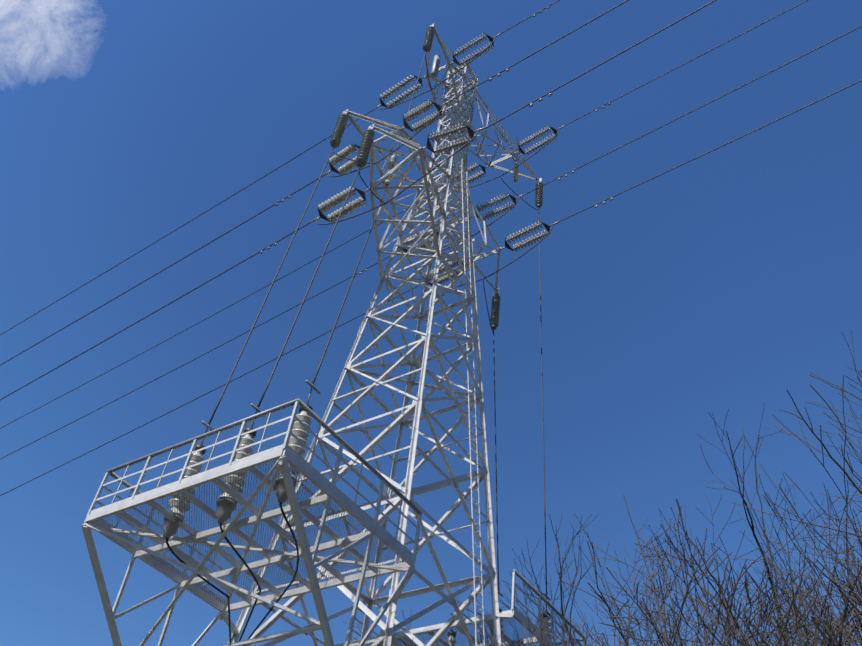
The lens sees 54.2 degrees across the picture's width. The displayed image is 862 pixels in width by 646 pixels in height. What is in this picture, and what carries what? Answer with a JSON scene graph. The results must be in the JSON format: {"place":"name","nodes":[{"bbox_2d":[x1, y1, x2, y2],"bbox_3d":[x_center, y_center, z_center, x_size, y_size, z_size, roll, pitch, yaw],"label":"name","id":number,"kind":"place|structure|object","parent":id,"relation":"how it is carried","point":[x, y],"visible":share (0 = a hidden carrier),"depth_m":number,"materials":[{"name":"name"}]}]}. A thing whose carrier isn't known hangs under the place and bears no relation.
{"place":"outdoors","nodes":[
{"label":"outdoors","id":0,"kind":"place"},
{"bbox_2d":[96,459,538,645],"bbox_3d":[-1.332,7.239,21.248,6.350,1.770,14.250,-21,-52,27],"label":"platform floor","id":1,"kind":"structure","parent":0,"point":[207,584],"depth_m":17.64,"materials":[{"name":"silver metal"}]},
{"bbox_2d":[0,0,861,645],"label":"sky","id":2,"kind":"structure","parent":0,"point":[716,283],"materials":[{"name":"blue"}]},
{"label":"ground","id":3,"kind":"structure","parent":0,"visible":0},
{"bbox_2d":[81,398,586,645],"bbox_3d":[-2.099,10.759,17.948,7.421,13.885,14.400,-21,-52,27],"label":"cable platforms","id":4,"kind":"object","parent":3,"relation":"on","point":[285,454],"visible":0.83,"depth_m":17.17,"materials":[{"name":"white paint"}]},
{"bbox_2d":[228,23,541,645],"bbox_3d":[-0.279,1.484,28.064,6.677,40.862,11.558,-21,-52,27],"label":"transmission tower","id":5,"kind":"structure","parent":3,"relation":"on","point":[427,341],"depth_m":27.38,"materials":[{"name":"grey metal"}]},
{"bbox_2d":[166,502,298,642],"bbox_3d":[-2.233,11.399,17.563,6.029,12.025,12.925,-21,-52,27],"label":"power cables","id":6,"kind":"object","parent":5,"relation":"attached to","point":[247,566],"visible":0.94,"depth_m":17.31,"materials":[{"name":"black rubber"}]},
{"bbox_2d":[162,7,612,645],"bbox_3d":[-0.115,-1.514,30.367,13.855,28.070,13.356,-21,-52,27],"label":"insulators","id":7,"kind":"object","parent":5,"relation":"attached to","point":[226,505],"visible":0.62,"depth_m":30.25,"materials":[{"name":"ceramic"}]},
{"bbox_2d":[0,0,861,594],"bbox_3d":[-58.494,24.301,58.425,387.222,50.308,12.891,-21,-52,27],"label":"power lines","id":8,"kind":"object","parent":5,"relation":"attached to","point":[386,258],"visible":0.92,"depth_m":32.24,"materials":[{"name":"metal"}]},
{"bbox_2d":[324,591,728,645],"bbox_3d":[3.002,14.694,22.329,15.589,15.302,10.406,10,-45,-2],"label":"bare tree","id":9,"kind":"object","parent":3,"relation":"on","point":[458,631],"visible":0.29,"depth_m":24.04,"materials":[{"name":"brown plant"}]},
{"bbox_2d":[490,587,769,645],"bbox_3d":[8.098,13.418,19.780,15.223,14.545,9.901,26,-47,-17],"label":"bare tree","id":10,"kind":"object","parent":3,"relation":"on","point":[589,634],"visible":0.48,"depth_m":23.01,"materials":[{"name":"brown plant"}]},
{"bbox_2d":[441,504,821,645],"bbox_3d":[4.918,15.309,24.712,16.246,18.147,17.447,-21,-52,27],"label":"bare tree","id":11,"kind":"object","parent":3,"relation":"on","point":[560,574],"visible":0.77,"depth_m":25.55,"materials":[{"name":"brown plant"}]},
{"bbox_2d":[404,570,860,645],"bbox_3d":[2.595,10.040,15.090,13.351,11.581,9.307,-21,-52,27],"label":"bare tree","id":12,"kind":"object","parent":3,"relation":"on","point":[752,625],"visible":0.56,"depth_m":15.81,"materials":[{"name":"brown plant"}]},
{"bbox_2d":[500,499,861,645],"bbox_3d":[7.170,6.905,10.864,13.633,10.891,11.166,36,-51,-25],"label":"bare tree","id":13,"kind":"object","parent":3,"relation":"on","point":[750,608],"visible":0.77,"depth_m":12.95,"materials":[{"name":"brown plant"}]},
{"bbox_2d":[531,375,861,645],"bbox_3d":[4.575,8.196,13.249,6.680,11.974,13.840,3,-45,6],"label":"bare tree","id":14,"kind":"object","parent":3,"relation":"on","point":[675,627],"visible":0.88,"depth_m":12.18,"materials":[{"name":"brown plant"}]},
{"bbox_2d":[561,403,861,645],"bbox_3d":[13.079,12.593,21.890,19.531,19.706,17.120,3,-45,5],"label":"bare tree","id":15,"kind":"object","parent":3,"relation":"on","point":[751,525],"visible":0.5,"depth_m":25.94,"materials":[{"name":"brown plant"}]},
{"bbox_2d":[694,407,861,645],"bbox_3d":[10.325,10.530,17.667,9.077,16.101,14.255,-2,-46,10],"label":"bare tree","id":16,"kind":"object","parent":3,"relation":"on","point":[792,533],"visible":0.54,"depth_m":18.46,"materials":[{"name":"brown plant"}]},
{"bbox_2d":[699,330,861,645],"bbox_3d":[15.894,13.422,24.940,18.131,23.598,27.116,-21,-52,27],"label":"bare tree","id":17,"kind":"object","parent":3,"relation":"on","point":[841,468],"visible":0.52,"depth_m":25.37,"materials":[{"name":"brown plant"}]},
{"bbox_2d":[730,462,861,645],"bbox_3d":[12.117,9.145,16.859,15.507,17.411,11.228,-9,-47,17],"label":"bare tree","id":18,"kind":"object","parent":3,"relation":"on","point":[810,630],"visible":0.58,"depth_m":18.20,"materials":[{"name":"brown plant"}]},
{"bbox_2d":[732,370,861,596],"bbox_3d":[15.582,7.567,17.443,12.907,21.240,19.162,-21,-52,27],"label":"bare tree","id":19,"kind":"object","parent":3,"relation":"on","point":[851,469],"visible":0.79,"depth_m":17.06,"materials":[{"name":"brown plant"}]},
{"bbox_2d":[739,544,861,645],"bbox_3d":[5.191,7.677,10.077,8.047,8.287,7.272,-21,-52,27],"label":"bare tree","id":20,"kind":"object","parent":3,"relation":"on","point":[843,613],"visible":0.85,"depth_m":10.25,"materials":[{"name":"brown plant"}]},
{"bbox_2d":[749,523,861,645],"bbox_3d":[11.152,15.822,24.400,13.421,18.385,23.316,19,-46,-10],"label":"bare tree","id":21,"kind":"object","parent":3,"relation":"on","point":[782,585],"visible":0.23,"depth_m":27.88,"materials":[{"name":"brown plant"}]},
{"bbox_2d":[753,558,861,645],"bbox_3d":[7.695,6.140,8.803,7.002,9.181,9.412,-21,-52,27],"label":"bare tree","id":22,"kind":"object","parent":3,"relation":"on","point":[848,610],"visible":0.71,"depth_m":11.08,"materials":[{"name":"brown plant"}]}
]}

